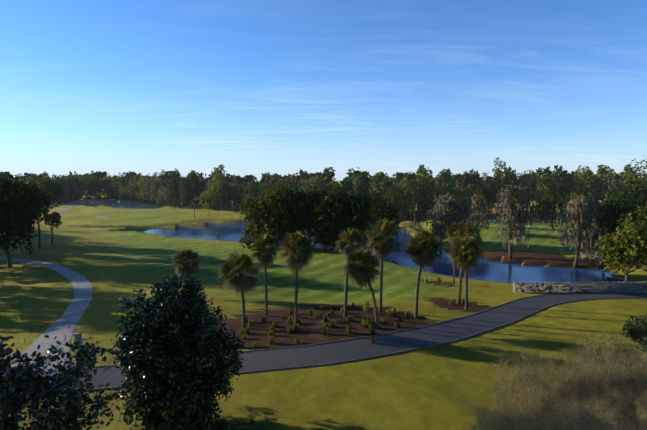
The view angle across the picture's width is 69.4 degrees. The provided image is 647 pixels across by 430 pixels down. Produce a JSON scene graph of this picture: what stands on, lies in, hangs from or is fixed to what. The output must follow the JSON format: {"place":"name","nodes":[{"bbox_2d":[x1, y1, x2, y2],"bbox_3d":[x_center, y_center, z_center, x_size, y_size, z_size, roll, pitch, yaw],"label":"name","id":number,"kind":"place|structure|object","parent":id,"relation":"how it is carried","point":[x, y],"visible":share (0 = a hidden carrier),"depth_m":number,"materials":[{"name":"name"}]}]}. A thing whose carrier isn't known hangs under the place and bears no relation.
{"place":"outdoors","nodes":[
{"label":"outdoors","id":0,"kind":"place"},
{"bbox_2d":[0,257,92,379],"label":"cart path","id":1,"kind":"structure","parent":0,"point":[60,327],"depth_m":48.35,"materials":[{"name":"concrete"}]},
{"bbox_2d":[58,202,79,213],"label":"cart path","id":2,"kind":"structure","parent":0,"point":[65,209],"depth_m":245.47,"materials":[{"name":"concrete"}]},
{"bbox_2d":[0,181,646,429],"bbox_3d":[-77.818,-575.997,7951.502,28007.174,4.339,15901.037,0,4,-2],"label":"ground","id":3,"kind":"structure","parent":0,"point":[113,256],"depth_m":48.69,"materials":[{"name":"green plant"}]},
{"bbox_2d":[73,333,82,346],"bbox_3d":[-20.886,10.685,39.714,0.720,1.220,0.440,-1,4,-16],"label":"tee marker stone","id":4,"kind":"object","parent":3,"relation":"on","point":[77,336],"visible":0.77,"depth_m":39.57,"materials":[{"name":"grey stone"}]},
{"bbox_2d":[79,198,116,199],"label":"bridge","id":5,"kind":"structure","parent":3,"relation":"on","point":[97,198],"depth_m":387.60,"materials":[{"name":"grey wood"}]},
{"bbox_2d":[0,270,243,429],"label":"magnolia","id":6,"kind":"object","parent":3,"relation":"on","point":[150,396],"depth_m":24.30,"materials":[{"name":"green plant"}]},
{"bbox_2d":[160,414,270,429],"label":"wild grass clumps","id":7,"kind":"object","parent":3,"relation":"on","point":[224,422],"visible":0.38,"depth_m":27.07,"materials":[{"name":"green plant"}]},
{"bbox_2d":[44,292,590,373],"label":"road kerb","id":8,"kind":"structure","parent":3,"relation":"on","point":[377,334],"depth_m":40.45,"materials":[{"name":"concrete"}]},
{"bbox_2d":[0,174,646,272],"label":"tree foliage","id":9,"kind":"object","parent":3,"relation":"on","point":[27,201],"visible":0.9,"depth_m":89.61,"materials":[{"name":"green plant"}]},
{"bbox_2d":[0,157,646,220],"bbox_3d":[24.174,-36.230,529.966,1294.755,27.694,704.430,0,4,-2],"label":"forest foliage","id":10,"kind":"object","parent":3,"relation":"on","point":[233,188],"visible":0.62,"depth_m":220.19,"materials":[{"name":"green plant"}]},
{"bbox_2d":[0,172,646,281],"bbox_3d":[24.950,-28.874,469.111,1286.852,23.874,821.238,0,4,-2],"label":"tree trunks","id":11,"kind":"object","parent":3,"relation":"on","point":[9,265],"visible":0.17,"depth_m":99.08,"materials":[{"name":"brown plant"}]},
{"bbox_2d":[41,172,634,261],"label":"spanish moss","id":12,"kind":"object","parent":11,"relation":"hanging from","point":[520,224],"visible":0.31,"depth_m":90.61,"materials":[{"name":"grey plant"}]},
{"bbox_2d":[40,172,631,258],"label":"cypress foliage","id":13,"kind":"object","parent":3,"relation":"on","point":[523,204],"visible":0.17,"depth_m":90.94,"materials":[{"name":"grey plant"}]},
{"bbox_2d":[236,278,464,347],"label":"bed grass tufts","id":14,"kind":"object","parent":3,"relation":"on","point":[323,330],"visible":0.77,"depth_m":43.64,"materials":[{"name":"green plant"}]},
{"bbox_2d":[455,320,646,429],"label":"dry shrub twigs","id":15,"kind":"object","parent":3,"relation":"on","point":[579,400],"visible":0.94,"depth_m":23.54,"materials":[{"name":"brown plant"}]},
{"bbox_2d":[461,313,646,429],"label":"shrub leaves","id":16,"kind":"object","parent":15,"relation":"attached to","point":[638,330],"visible":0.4,"depth_m":24.22,"materials":[{"name":"brown plant"}]},
{"bbox_2d":[513,281,646,292],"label":"stone wall","id":17,"kind":"structure","parent":3,"relation":"on","point":[550,287],"depth_m":58.41,"materials":[{"name":"grey stone"}]},
{"bbox_2d":[0,0,646,180],"label":"sky","id":18,"kind":"structure","parent":0,"point":[247,87],"materials":[{"name":"blue"}]},
{"bbox_2d":[171,194,484,328],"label":"palm","id":19,"kind":"object","parent":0,"point":[468,243],"depth_m":45.10,"materials":[{"name":"green plant"}]},
{"bbox_2d":[177,200,471,297],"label":"palm fronds","id":20,"kind":"object","parent":19,"relation":"attached to","point":[378,249],"visible":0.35,"depth_m":44.56,"materials":[{"name":"green plant"}]},
{"bbox_2d":[27,292,646,396],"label":"asphalt road","id":21,"kind":"structure","parent":0,"point":[390,342],"depth_m":38.55,"materials":[{"name":"grey asphalt"}]},
{"bbox_2d":[75,298,646,391],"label":"road kerb","id":22,"kind":"structure","parent":21,"relation":"on","point":[393,352],"depth_m":36.46,"materials":[{"name":"concrete"}]},
{"bbox_2d":[68,199,623,282],"bbox_3d":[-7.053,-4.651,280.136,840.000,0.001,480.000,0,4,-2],"label":"pond water","id":23,"kind":"structure","parent":0,"point":[493,271],"depth_m":90.85,"materials":[{"name":"blue liquid"}]}
]}

